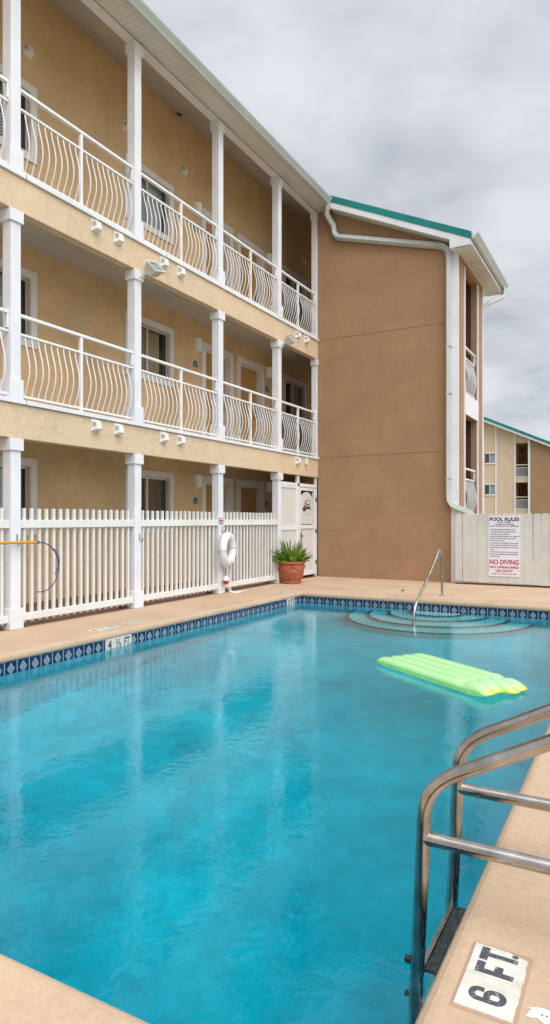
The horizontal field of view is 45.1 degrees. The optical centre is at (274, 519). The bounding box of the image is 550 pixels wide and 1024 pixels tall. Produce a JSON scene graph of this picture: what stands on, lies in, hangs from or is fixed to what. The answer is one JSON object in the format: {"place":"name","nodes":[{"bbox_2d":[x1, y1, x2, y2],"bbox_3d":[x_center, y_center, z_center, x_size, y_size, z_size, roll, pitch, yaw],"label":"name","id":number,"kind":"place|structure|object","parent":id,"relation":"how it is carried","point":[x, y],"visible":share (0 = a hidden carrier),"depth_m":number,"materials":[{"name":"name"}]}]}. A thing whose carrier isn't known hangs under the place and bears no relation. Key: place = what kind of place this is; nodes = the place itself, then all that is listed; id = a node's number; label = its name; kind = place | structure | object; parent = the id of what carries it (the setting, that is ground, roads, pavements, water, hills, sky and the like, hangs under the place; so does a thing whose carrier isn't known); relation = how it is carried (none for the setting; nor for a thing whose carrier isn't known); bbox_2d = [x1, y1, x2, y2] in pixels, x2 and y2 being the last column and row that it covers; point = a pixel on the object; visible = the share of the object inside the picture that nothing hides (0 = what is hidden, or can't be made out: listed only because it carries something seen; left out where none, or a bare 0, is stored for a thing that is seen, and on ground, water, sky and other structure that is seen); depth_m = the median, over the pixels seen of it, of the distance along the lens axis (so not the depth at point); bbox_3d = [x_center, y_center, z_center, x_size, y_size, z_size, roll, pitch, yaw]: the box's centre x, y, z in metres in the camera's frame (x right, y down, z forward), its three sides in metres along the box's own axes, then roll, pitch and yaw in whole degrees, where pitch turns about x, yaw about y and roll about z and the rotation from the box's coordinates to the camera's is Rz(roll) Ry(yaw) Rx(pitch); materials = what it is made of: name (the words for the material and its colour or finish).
{"place":"outdoors","nodes":[
{"label":"outdoors","id":0,"kind":"place"},
{"bbox_2d":[0,603,549,1023],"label":"water","id":1,"kind":"structure","parent":0,"point":[215,823],"depth_m":3.52,"materials":[{"name":"blue liquid"}]},
{"bbox_2d":[376,653,527,696],"bbox_3d":[1.671,1.481,6.446,0.580,0.140,1.619,0,0,-26],"label":"air mattress","id":2,"kind":"object","parent":1,"relation":"on","point":[477,681],"visible":1,"depth_m":6.21,"materials":[{"name":"plastic"}]},
{"bbox_2d":[0,575,549,1023],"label":"pool deck","id":3,"kind":"structure","parent":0,"point":[508,908],"depth_m":2.53,"materials":[{"name":"concrete"}]},
{"bbox_2d":[87,625,120,631],"bbox_3d":[-2.078,1.327,8.072,0.133,0.005,0.481,0,0,29],"label":"depth marker","id":4,"kind":"object","parent":3,"relation":"on","point":[104,628],"visible":1,"depth_m":8.07,"materials":[{"name":"white tile"}]},
{"bbox_2d":[124,620,144,624],"bbox_3d":[-1.816,1.327,8.567,0.113,0.005,0.361,0,0,29],"label":"depth marker","id":5,"kind":"object","parent":3,"relation":"on","point":[134,622],"visible":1,"depth_m":8.55,"materials":[{"name":"white tile"}]},
{"bbox_2d":[0,0,508,630],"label":"apartment building","id":6,"kind":"structure","parent":3,"relation":"on","point":[372,374],"depth_m":12.85,"materials":[{"name":"beige paint"}]},
{"bbox_2d":[0,74,8,163],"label":"balcony railing","id":7,"kind":"object","parent":6,"relation":"on","point":[3,79],"visible":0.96,"depth_m":7.95,"materials":[{"name":"white metal"}]},
{"bbox_2d":[0,307,8,393],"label":"balcony railing","id":8,"kind":"object","parent":6,"relation":"on","point":[5,311],"visible":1,"depth_m":7.94,"materials":[{"name":"white metal"}]},
{"bbox_2d":[0,508,9,625],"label":"picket fence","id":9,"kind":"object","parent":6,"relation":"attached to","point":[4,524],"visible":1,"depth_m":7.93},
{"bbox_2d":[0,456,36,534],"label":"window","id":10,"kind":"structure","parent":6,"relation":"in","point":[25,462],"depth_m":9.91,"materials":[{"name":"white paint"}]},
{"bbox_2d":[0,259,36,349],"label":"window","id":11,"kind":"structure","parent":6,"relation":"in","point":[32,276],"depth_m":9.90,"materials":[{"name":"white paint"}]},
{"bbox_2d":[0,63,36,165],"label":"window","id":12,"kind":"structure","parent":6,"relation":"in","point":[27,87],"depth_m":9.91,"materials":[{"name":"white paint"}]},
{"bbox_2d":[23,42,33,59],"bbox_3d":[-3.651,-6.980,9.845,0.084,0.172,0.156,0,0,29],"label":"vent hood","id":13,"kind":"object","parent":6,"relation":"attached to","point":[28,50],"visible":1,"depth_m":9.81,"materials":[{"name":"plastic"}]},
{"bbox_2d":[21,89,132,233],"bbox_3d":[-2.630,-4.787,9.052,0.123,1.067,2.086,0,0,29],"label":"balcony railing","id":14,"kind":"object","parent":6,"relation":"on","point":[81,133],"visible":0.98,"depth_m":9.04,"materials":[{"name":"white metal"}]},
{"bbox_2d":[21,314,132,418],"bbox_3d":[-2.630,-2.006,9.052,0.123,1.067,2.086,0,0,29],"label":"balcony railing","id":15,"kind":"object","parent":6,"relation":"on","point":[81,353],"visible":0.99,"depth_m":9.04,"materials":[{"name":"white metal"}]},
{"bbox_2d":[21,508,133,621],"bbox_3d":[-2.653,0.563,9.065,0.065,1.418,2.086,0,0,29],"label":"picket fence","id":16,"kind":"object","parent":6,"relation":"attached to","point":[31,523],"visible":0.96,"depth_m":8.95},
{"bbox_2d":[91,218,101,234],"bbox_3d":[-2.473,-4.085,9.205,0.084,0.172,0.156,0,0,29],"label":"vent hood","id":17,"kind":"object","parent":6,"relation":"attached to","point":[96,226],"visible":1,"depth_m":9.16,"materials":[{"name":"plastic"}]},
{"bbox_2d":[91,419,101,432],"bbox_3d":[-2.473,-1.310,9.205,0.084,0.172,0.156,0,0,29],"label":"vent hood","id":18,"kind":"object","parent":6,"relation":"attached to","point":[96,425],"visible":1,"depth_m":9.16,"materials":[{"name":"plastic"}]},
{"bbox_2d":[114,231,123,245],"bbox_3d":[-2.255,-4.085,9.599,0.084,0.172,0.156,0,0,29],"label":"vent hood","id":19,"kind":"object","parent":6,"relation":"attached to","point":[118,238],"visible":1,"depth_m":9.56,"materials":[{"name":"plastic"}]},
{"bbox_2d":[114,423,123,435],"bbox_3d":[-2.255,-1.310,9.599,0.084,0.172,0.156,0,0,29],"label":"vent hood","id":20,"kind":"object","parent":6,"relation":"attached to","point":[118,429],"visible":1,"depth_m":9.56,"materials":[{"name":"plastic"}]},
{"bbox_2d":[123,119,126,131],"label":"vent hood","id":21,"kind":"object","parent":6,"relation":"attached to","point":[125,125],"visible":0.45,"depth_m":11.68,"materials":[{"name":"plastic"}]},
{"bbox_2d":[124,468,173,532],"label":"window","id":22,"kind":"structure","parent":6,"relation":"in","point":[153,490],"depth_m":12.70,"materials":[{"name":"white paint"}]},
{"bbox_2d":[124,310,173,387],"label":"window","id":23,"kind":"structure","parent":6,"relation":"in","point":[153,342],"depth_m":12.64,"materials":[{"name":"white paint"}]},
{"bbox_2d":[124,152,173,245],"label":"window","id":24,"kind":"structure","parent":6,"relation":"in","point":[145,185],"depth_m":12.67,"materials":[{"name":"white paint"}]},
{"bbox_2d":[140,260,164,277],"bbox_3d":[-1.876,-3.830,10.090,0.288,0.312,0.385,0,0,15],"label":"floodlight","id":25,"kind":"object","parent":6,"relation":"attached to","point":[153,269],"visible":1,"depth_m":10.01,"materials":[{"name":"silver metal"}]},
{"bbox_2d":[160,256,168,269],"bbox_3d":[-1.747,-4.085,10.518,0.084,0.172,0.156,0,0,29],"label":"vent hood","id":26,"kind":"object","parent":6,"relation":"attached to","point":[164,263],"visible":0.88,"depth_m":10.47,"materials":[{"name":"plastic"}]},
{"bbox_2d":[160,432,168,442],"bbox_3d":[-1.747,-1.310,10.518,0.084,0.172,0.156,0,0,29],"label":"vent hood","id":27,"kind":"object","parent":6,"relation":"attached to","point":[164,437],"visible":1,"depth_m":10.47,"materials":[{"name":"plastic"}]},
{"bbox_2d":[141,172,216,280],"bbox_3d":[-1.542,-4.787,11.022,0.123,1.067,2.106,0,0,29],"label":"balcony railing","id":28,"kind":"object","parent":6,"relation":"on","point":[175,198],"visible":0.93,"depth_m":11.01,"materials":[{"name":"white metal"}]},
{"bbox_2d":[141,354,216,435],"bbox_3d":[-1.542,-2.006,11.021,0.123,1.067,2.106,0,0,29],"label":"balcony railing","id":29,"kind":"object","parent":6,"relation":"on","point":[180,369],"visible":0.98,"depth_m":11.01,"materials":[{"name":"white metal"}]},
{"bbox_2d":[141,510,217,601],"bbox_3d":[-1.565,0.563,11.034,0.065,1.418,2.106,0,0,29],"label":"picket fence","id":30,"kind":"object","parent":6,"relation":"attached to","point":[176,523],"visible":0.94,"depth_m":10.94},
{"bbox_2d":[177,265,185,278],"bbox_3d":[-1.534,-4.085,10.903,0.084,0.172,0.156,0,0,29],"label":"vent hood","id":31,"kind":"object","parent":6,"relation":"attached to","point":[181,273],"visible":1,"depth_m":10.86,"materials":[{"name":"plastic"}]},
{"bbox_2d":[177,435,185,445],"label":"vent hood","id":32,"kind":"object","parent":6,"relation":"attached to","point":[181,441],"visible":1,"depth_m":10.86,"materials":[{"name":"plastic"}]},
{"bbox_2d":[181,164,187,175],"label":"vent hood","id":33,"kind":"object","parent":6,"relation":"attached to","point":[184,170],"visible":1,"depth_m":13.16,"materials":[{"name":"plastic"}]},
{"bbox_2d":[194,337,201,351],"bbox_3d":[-1.557,-3.600,13.612,0.106,0.270,0.190,0,0,29],"label":"wall lamp","id":34,"kind":"object","parent":6,"relation":"attached to","point":[197,344],"visible":1,"depth_m":13.56,"materials":[{"name":"plastic"}]},
{"bbox_2d":[194,474,201,487],"bbox_3d":[-1.557,-0.800,13.612,0.106,0.270,0.190,0,0,29],"label":"wall lamp","id":35,"kind":"object","parent":6,"relation":"attached to","point":[197,481],"visible":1,"depth_m":13.56,"materials":[{"name":"beige glass"}]},
{"bbox_2d":[194,201,201,217],"bbox_3d":[-1.557,-6.380,13.612,0.106,0.270,0.190,0,0,29],"label":"wall lamp","id":36,"kind":"object","parent":6,"relation":"attached to","point":[198,206],"visible":0.8,"depth_m":13.56,"materials":[{"name":"plastic"}]},
{"bbox_2d":[223,229,277,314],"bbox_3d":[-0.454,-4.787,12.988,0.124,1.067,2.081,0,0,29],"label":"balcony railing","id":37,"kind":"object","parent":6,"relation":"on","point":[242,244],"visible":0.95,"depth_m":12.98,"materials":[{"name":"white metal"}]},
{"bbox_2d":[223,381,277,447],"bbox_3d":[-0.455,-2.006,12.989,0.123,1.067,2.081,0,0,29],"label":"balcony railing","id":38,"kind":"object","parent":6,"relation":"on","point":[251,392],"visible":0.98,"depth_m":12.99,"materials":[{"name":"white metal"}]},
{"bbox_2d":[223,512,277,588],"bbox_3d":[-0.477,0.562,13.001,0.065,1.419,2.081,0,0,29],"label":"picket fence","id":39,"kind":"object","parent":6,"relation":"attached to","point":[258,522],"visible":0.88,"depth_m":13.09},
{"bbox_2d":[266,367,271,378],"bbox_3d":[-0.122,-3.600,16.207,0.106,0.270,0.190,0,0,29],"label":"wall lamp","id":40,"kind":"object","parent":6,"relation":"attached to","point":[268,372],"visible":0.87,"depth_m":16.15,"materials":[{"name":"plastic"}]},
{"bbox_2d":[266,481,271,492],"bbox_3d":[-0.122,-0.800,16.207,0.106,0.270,0.190,0,0,29],"label":"wall lamp","id":41,"kind":"object","parent":6,"relation":"attached to","point":[268,487],"visible":0.87,"depth_m":16.15,"materials":[{"name":"plastic"}]},
{"bbox_2d":[266,253,271,265],"bbox_3d":[-0.122,-6.380,16.207,0.106,0.270,0.190,0,0,29],"label":"wall lamp","id":42,"kind":"object","parent":6,"relation":"attached to","point":[268,256],"visible":0.69,"depth_m":16.15,"materials":[{"name":"plastic"}]},
{"bbox_2d":[281,334,297,345],"bbox_3d":[0.301,-3.830,14.028,0.288,0.312,0.385,0,0,15],"label":"floodlight","id":43,"kind":"object","parent":6,"relation":"attached to","point":[290,339],"visible":1,"depth_m":13.93,"materials":[{"name":"silver metal"}]},
{"bbox_2d":[283,374,306,424],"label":"window","id":44,"kind":"structure","parent":6,"relation":"in","point":[294,394],"depth_m":17.90,"materials":[{"name":"black glass"}]},
{"bbox_2d":[283,265,306,323],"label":"window","id":45,"kind":"structure","parent":6,"relation":"in","point":[286,280],"depth_m":17.82,"materials":[{"name":"black glass"}]},
{"bbox_2d":[295,330,300,339],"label":"vent hood","id":46,"kind":"object","parent":6,"relation":"attached to","point":[298,335],"visible":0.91,"depth_m":14.58,"materials":[{"name":"plastic"}]},
{"bbox_2d":[295,456,300,464],"bbox_3d":[0.522,-1.310,14.623,0.084,0.172,0.156,0,0,29],"label":"light fixture","id":47,"kind":"object","parent":6,"relation":"attached to","point":[297,460],"visible":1,"depth_m":14.58,"materials":[{"name":"plastic"}]},
{"bbox_2d":[282,270,315,336],"bbox_3d":[0.538,-4.787,14.784,0.123,1.067,1.713,0,0,29],"label":"balcony railing","id":48,"kind":"object","parent":6,"relation":"on","point":[298,294],"visible":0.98,"depth_m":14.78,"materials":[{"name":"white metal"}]},
{"bbox_2d":[282,401,315,454],"bbox_3d":[0.538,-2.006,14.783,0.124,1.067,1.713,0,0,29],"label":"balcony railing","id":49,"kind":"object","parent":6,"relation":"on","point":[297,434],"visible":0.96,"depth_m":14.78,"materials":[{"name":"white metal"}]},
{"bbox_2d":[282,475,316,575],"bbox_3d":[0.526,0.169,14.842,0.064,2.323,1.804,0,0,29],"label":"gate screen","id":50,"kind":"object","parent":6,"relation":"on","point":[290,511],"visible":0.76,"depth_m":14.53,"materials":[{"name":"white paint"}]},
{"bbox_2d":[299,487,316,575],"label":"pool gate","id":51,"kind":"structure","parent":50,"relation":"attached to","point":[307,515],"depth_m":15.26,"materials":[{"name":"white paint"}]},
{"bbox_2d":[304,335,309,343],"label":"vent hood","id":52,"kind":"object","parent":6,"relation":"attached to","point":[306,339],"visible":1,"depth_m":14.96,"materials":[{"name":"plastic"}]},
{"bbox_2d":[466,347,475,398],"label":"balcony railing","id":53,"kind":"object","parent":6,"relation":"attached to","point":[470,364],"visible":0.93,"depth_m":15.13,"materials":[{"name":"white metal"}]},
{"bbox_2d":[466,468,476,511],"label":"stair railing","id":54,"kind":"object","parent":6,"relation":"attached to","point":[470,482],"visible":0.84,"depth_m":15.11,"materials":[{"name":"white metal"}]},
{"bbox_3d":[-0.936,0.177,12.001,0.071,0.135,0.024,0,0,29],"label":"wall hook","id":55,"kind":"object","parent":6,"relation":"attached to","visible":0},
{"bbox_2d":[218,532,246,592],"bbox_3d":[-0.784,0.768,12.069,0.260,1.116,0.878,0,0,29],"label":"life ring","id":56,"kind":"object","parent":55,"relation":"hanging from","point":[225,539],"visible":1,"depth_m":11.92,"materials":[{"name":"white plastic"}]},
{"bbox_3d":[-3.116,0.237,8.058,0.071,0.135,0.024,0,0,29],"label":"wall hook","id":57,"kind":"object","parent":6,"relation":"attached to","visible":0},
{"bbox_2d":[0,541,59,591],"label":"skimmer pole","id":58,"kind":"object","parent":57,"relation":"hanging from","point":[26,542],"visible":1,"depth_m":8.26,"materials":[{"name":"yellow"}]},
{"bbox_2d":[0,596,549,675],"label":"pool basin","id":59,"kind":"object","parent":3,"relation":"in","point":[12,666],"depth_m":10.24,"materials":[{"name":"tile"}]},
{"bbox_2d":[105,634,131,649],"bbox_3d":[-1.883,1.486,7.981,0.006,0.156,0.457,0,0,29],"label":"depth marker","id":60,"kind":"object","parent":59,"relation":"attached to","point":[115,642],"visible":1,"depth_m":7.97,"materials":[{"name":"white tile"}]},
{"bbox_2d":[287,597,294,605],"bbox_3d":[0.283,1.486,11.898,0.006,0.156,0.300,0,0,29],"label":"depth marker","id":61,"kind":"object","parent":59,"relation":"attached to","point":[290,601],"visible":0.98,"depth_m":11.90,"materials":[{"name":"white tile"}]},
{"bbox_2d":[412,548,444,620],"bbox_3d":[2.519,1.297,10.821,0.120,1.626,1.742,0,0,29],"label":"grab rail","id":62,"kind":"object","parent":59,"relation":"on","point":[439,550],"visible":0.88,"depth_m":10.99,"materials":[{"name":"silver metal"}]},
{"bbox_2d":[269,539,312,583],"bbox_3d":[0.320,0.856,13.982,1.004,0.940,0.865,0,0,-1],"label":"potted fern","id":63,"kind":"object","parent":3,"relation":"on","point":[291,565],"visible":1,"depth_m":13.74,"materials":[{"name":"ceramic"}]},
{"bbox_2d":[404,703,549,967],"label":"pool ladder","id":64,"kind":"object","parent":3,"relation":"attached to","point":[454,777],"visible":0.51,"depth_m":2.26,"materials":[{"name":"silver metal"}]},
{"bbox_2d":[449,941,533,1023],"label":"depth marker","id":65,"kind":"object","parent":3,"relation":"on","point":[492,982],"visible":1,"depth_m":1.89,"materials":[{"name":"white tile"}]},
{"bbox_2d":[456,582,549,587],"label":"fence curb","id":66,"kind":"structure","parent":3,"relation":"on","point":[503,584],"depth_m":13.34,"materials":[{"name":"brown concrete"}]},
{"bbox_2d":[455,514,462,582],"bbox_3d":[3.842,0.603,13.803,0.140,1.454,0.122,0,0,29],"label":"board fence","id":67,"kind":"object","parent":66,"relation":"on","point":[458,548],"visible":1,"depth_m":13.75,"materials":[{"name":"paint"}]},
{"bbox_2d":[533,513,549,585],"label":"board fence","id":68,"kind":"object","parent":66,"relation":"on","point":[541,550],"visible":1,"depth_m":12.97,"materials":[{"name":"paint"}]},
{"bbox_2d":[463,513,532,583],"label":"board gate","id":69,"kind":"structure","parent":68,"relation":"attached to","point":[475,547],"depth_m":13.50,"materials":[{"name":"paint"}]},
{"bbox_2d":[488,516,519,576],"bbox_3d":[4.601,0.532,13.306,0.610,1.215,0.010,0,0,29],"label":"pool rules sign","id":70,"kind":"object","parent":69,"relation":"attached to","point":[503,546],"visible":1,"depth_m":13.30,"materials":[{"name":"white"}]},
{"bbox_2d":[526,1007,549,1023],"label":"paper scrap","id":71,"kind":"object","parent":3,"relation":"on","point":[542,1015],"visible":1,"depth_m":1.78,"materials":[{"name":"white paper"}]},
{"bbox_2d":[143,0,549,440],"label":"sky","id":72,"kind":"structure","parent":0,"point":[438,111],"materials":[{"name":"grey"}]},
{"bbox_2d":[484,417,549,514],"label":"building","id":73,"kind":"structure","parent":0,"point":[516,471],"depth_m":57.38,"materials":[{"name":"beige paint"}]},
{"bbox_2d":[484,452,494,463],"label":"window","id":74,"kind":"structure","parent":73,"relation":"in","point":[489,456],"depth_m":58.22,"materials":[{"name":"white paint"}]},
{"bbox_2d":[484,483,494,495],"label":"window","id":75,"kind":"structure","parent":73,"relation":"in","point":[489,487],"depth_m":58.18,"materials":[{"name":"white paint"}]}
]}

